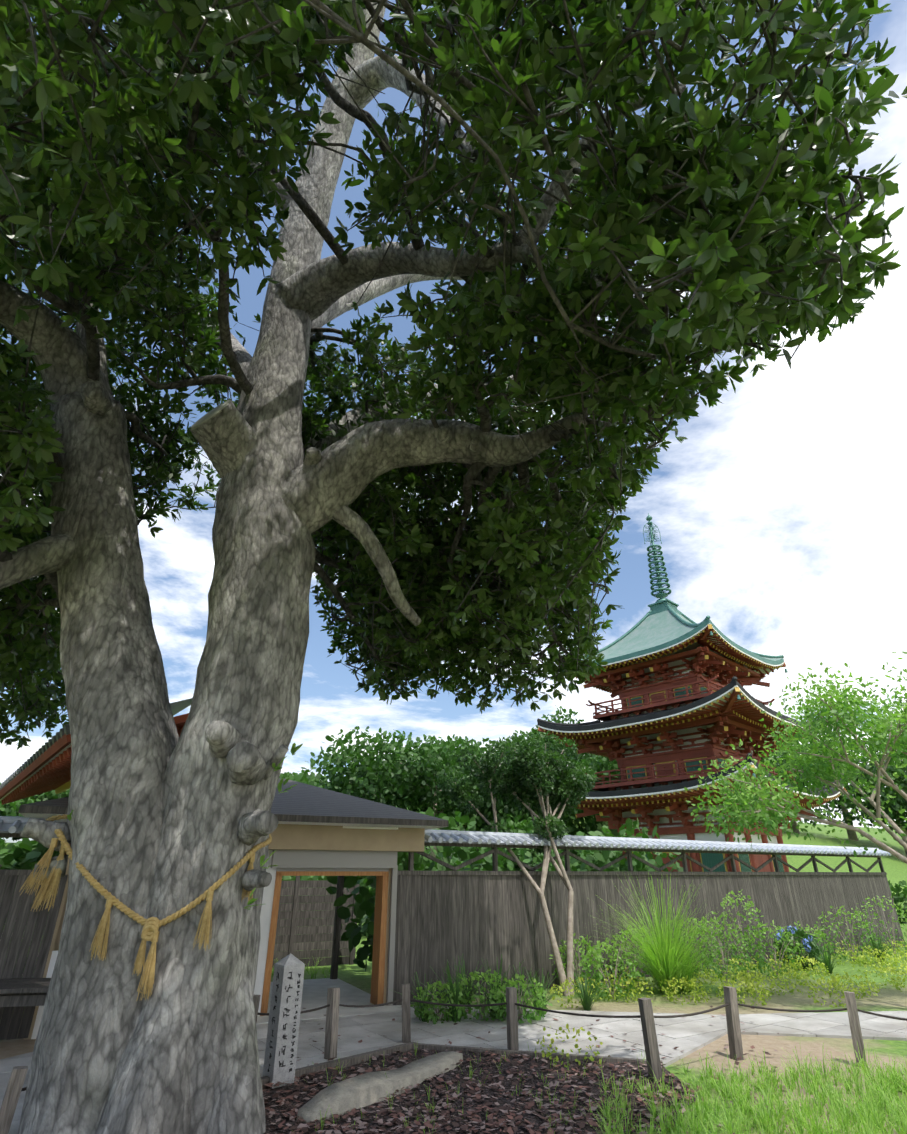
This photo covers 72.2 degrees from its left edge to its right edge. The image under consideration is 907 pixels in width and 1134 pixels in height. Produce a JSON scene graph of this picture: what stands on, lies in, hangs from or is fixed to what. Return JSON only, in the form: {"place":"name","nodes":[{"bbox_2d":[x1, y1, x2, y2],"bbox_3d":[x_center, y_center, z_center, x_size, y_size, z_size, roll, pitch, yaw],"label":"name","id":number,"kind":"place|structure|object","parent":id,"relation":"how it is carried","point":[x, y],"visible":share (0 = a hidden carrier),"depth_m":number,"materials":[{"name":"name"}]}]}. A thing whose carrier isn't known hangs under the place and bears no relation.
{"place":"outdoors","nodes":[
{"label":"outdoors","id":0,"kind":"place"},
{"bbox_2d":[0,813,906,1133],"bbox_3d":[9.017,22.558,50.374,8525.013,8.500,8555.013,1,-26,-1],"label":"ground","id":1,"kind":"structure","parent":0,"point":[888,997],"depth_m":10.42,"materials":[{"name":"green plant"}]},
{"bbox_2d":[0,978,50,1006],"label":"wood bench","id":2,"kind":"object","parent":1,"relation":"on","point":[24,992],"visible":0.31,"depth_m":7.46,"materials":[{"name":"grey wood"}]},
{"bbox_2d":[0,816,67,1039],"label":"board fence","id":3,"kind":"object","parent":1,"relation":"on","point":[11,826],"visible":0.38,"depth_m":8.62,"materials":[{"name":"grey wood"}]},
{"bbox_2d":[0,698,191,854],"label":"temple roof","id":4,"kind":"structure","parent":1,"relation":"on","point":[46,767],"depth_m":11.02,"materials":[{"name":"painted wood"},{"name":"roof tile"}]},
{"bbox_2d":[18,778,447,1039],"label":"gate building","id":5,"kind":"structure","parent":1,"relation":"on","point":[318,831],"depth_m":10.47,"materials":[{"name":"beige paint"}]},
{"bbox_2d":[262,953,304,1088],"bbox_3d":[-1.827,4.901,6.705,0.248,1.260,0.248,20,-33,-34],"label":"stone marker","id":6,"kind":"object","parent":1,"relation":"on","point":[283,1031],"visible":1,"depth_m":6.63,"materials":[{"name":"stone"}]},
{"bbox_2d":[272,876,359,967],"bbox_3d":[-4.558,8.286,14.613,4.800,2.000,0.085,12,-29,-22],"label":"board fence","id":7,"kind":"object","parent":1,"relation":"on","point":[294,910],"visible":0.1,"depth_m":15.05,"materials":[{"name":"grey wood"}]},
{"bbox_2d":[0,984,867,1133],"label":"fence posts","id":8,"kind":"object","parent":1,"relation":"on","point":[12,1093],"visible":0.65,"depth_m":7.29,"materials":[{"name":"grey wood"}]},
{"bbox_2d":[21,999,906,1090],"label":"fence rope","id":9,"kind":"object","parent":8,"relation":"attached to","point":[603,1016],"visible":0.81,"depth_m":7.38,"materials":[{"name":"grey"}]},
{"bbox_2d":[0,0,906,1133],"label":"tree","id":10,"kind":"object","parent":1,"relation":"on","point":[730,276],"depth_m":5.88,"materials":[{"name":"green plant"}]},
{"bbox_2d":[19,814,271,1000],"bbox_3d":[-3.127,3.228,6.202,2.462,1.615,1.583,1,-26,-1],"label":"shimenawa rope","id":11,"kind":"object","parent":10,"relation":"attached to","point":[150,931],"visible":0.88,"depth_m":5.54,"materials":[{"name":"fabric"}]},
{"bbox_2d":[67,743,302,909],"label":"trunk sprouts","id":12,"kind":"object","parent":10,"relation":"attached to","point":[294,748],"visible":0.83,"depth_m":6.08,"materials":[{"name":"green plant"}]},
{"bbox_2d":[0,1005,906,1133],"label":"path pavers","id":13,"kind":"object","parent":1,"relation":"on","point":[688,1035],"visible":0.48,"depth_m":8.45,"materials":[{"name":"stone"}]},
{"bbox_2d":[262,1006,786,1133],"bbox_3d":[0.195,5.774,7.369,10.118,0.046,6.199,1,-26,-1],"label":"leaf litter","id":14,"kind":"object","parent":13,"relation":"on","point":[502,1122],"visible":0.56,"depth_m":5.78,"materials":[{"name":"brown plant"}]},
{"bbox_2d":[261,1042,662,1086],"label":"stone curb","id":15,"kind":"structure","parent":1,"relation":"on","point":[359,1058],"depth_m":7.24,"materials":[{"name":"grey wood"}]},
{"bbox_2d":[262,1049,696,1133],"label":"mulch bed","id":16,"kind":"object","parent":1,"relation":"on","point":[531,1117],"visible":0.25,"depth_m":6.09,"materials":[{"name":"brown wood"}]},
{"bbox_2d":[296,1051,462,1124],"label":"stone slab","id":17,"kind":"structure","parent":16,"relation":"on","point":[343,1096],"depth_m":6.00,"materials":[{"name":"grey stone"}]},
{"bbox_2d":[437,731,597,995],"bbox_3d":[1.513,5.930,12.987,3.558,4.921,2.367,10,-28,-20],"label":"crepe myrtle","id":18,"kind":"object","parent":1,"relation":"on","point":[519,779],"depth_m":13.18,"materials":[{"name":"green plant"}]},
{"bbox_2d":[272,957,906,1133],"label":"grass tufts","id":19,"kind":"object","parent":1,"relation":"on","point":[867,1110],"visible":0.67,"depth_m":5.64,"materials":[{"name":"green plant"}]},
{"bbox_2d":[275,806,906,971],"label":"bank bushes","id":20,"kind":"object","parent":1,"relation":"on","point":[364,907],"visible":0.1,"depth_m":16.24,"materials":[{"name":"green plant"}]},
{"bbox_2d":[391,925,905,1021],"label":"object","id":21,"kind":"object","parent":1,"relation":"on","point":[586,1002],"visible":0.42,"depth_m":9.82,"materials":[{"name":"green plant"}]},
{"bbox_2d":[393,829,904,1004],"bbox_3d":[6.272,8.107,15.073,17.530,2.701,0.754,16,-31,-29],"label":"board fence","id":22,"kind":"object","parent":1,"relation":"on","point":[472,917],"visible":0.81,"depth_m":13.05,"materials":[{"name":"grey wood"}]},
{"bbox_2d":[410,890,906,1023],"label":"garden shrubs","id":23,"kind":"object","parent":1,"relation":"on","point":[540,1001],"visible":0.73,"depth_m":12.15,"materials":[{"name":"green plant"}]},
{"bbox_2d":[579,870,754,994],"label":"ornamental grass","id":24,"kind":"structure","parent":1,"relation":"on","point":[668,961],"depth_m":11.54,"materials":[{"name":"green plant"}]},
{"bbox_2d":[538,599,847,871],"bbox_3d":[11.494,8.917,30.729,10.464,15.250,10.464,23,-34,-38],"label":"pagoda","id":25,"kind":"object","parent":1,"relation":"on","point":[673,750],"visible":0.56,"depth_m":28.59,"materials":[{"name":"red wood"}]},
{"bbox_2d":[537,604,843,799],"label":"pagoda roofs","id":26,"kind":"structure","parent":25,"relation":"on","point":[647,634],"depth_m":29.10,"materials":[{"name":"teal metal"}]},
{"bbox_2d":[643,513,671,602],"bbox_3d":[11.494,-0.573,35.420,1.116,5.920,1.115,23,-34,-38],"label":"pagoda finial","id":27,"kind":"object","parent":26,"relation":"on","point":[661,594],"depth_m":34.97,"materials":[{"name":"teal metal"}]},
{"bbox_2d":[534,939,906,1066],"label":"yellow groundcover","id":28,"kind":"object","parent":1,"relation":"on","point":[750,984],"visible":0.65,"depth_m":11.29,"materials":[{"name":"plant"}]},
{"bbox_2d":[684,651,906,863],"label":"tree","id":29,"kind":"object","parent":1,"relation":"on","point":[819,729],"depth_m":11.13,"materials":[{"name":"green plant"}]},
{"bbox_2d":[772,926,821,969],"bbox_3d":[8.037,8.966,14.583,1.018,0.954,1.095,1,-26,-1],"label":"blue hydrangea","id":30,"kind":"object","parent":1,"relation":"on","point":[801,933],"depth_m":14.43,"materials":[{"name":"plant"}]},
{"bbox_2d":[779,1120,903,1133],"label":"grass","id":31,"kind":"structure","parent":1,"relation":"on","point":[887,1121],"depth_m":5.23,"materials":[{"name":"green plant"}]},
{"bbox_2d":[0,705,906,933],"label":"hill tree","id":32,"kind":"object","parent":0,"point":[392,779],"depth_m":43.20,"materials":[{"name":"green plant"}]},
{"bbox_2d":[0,0,906,842],"label":"sky","id":33,"kind":"structure","parent":0,"point":[780,517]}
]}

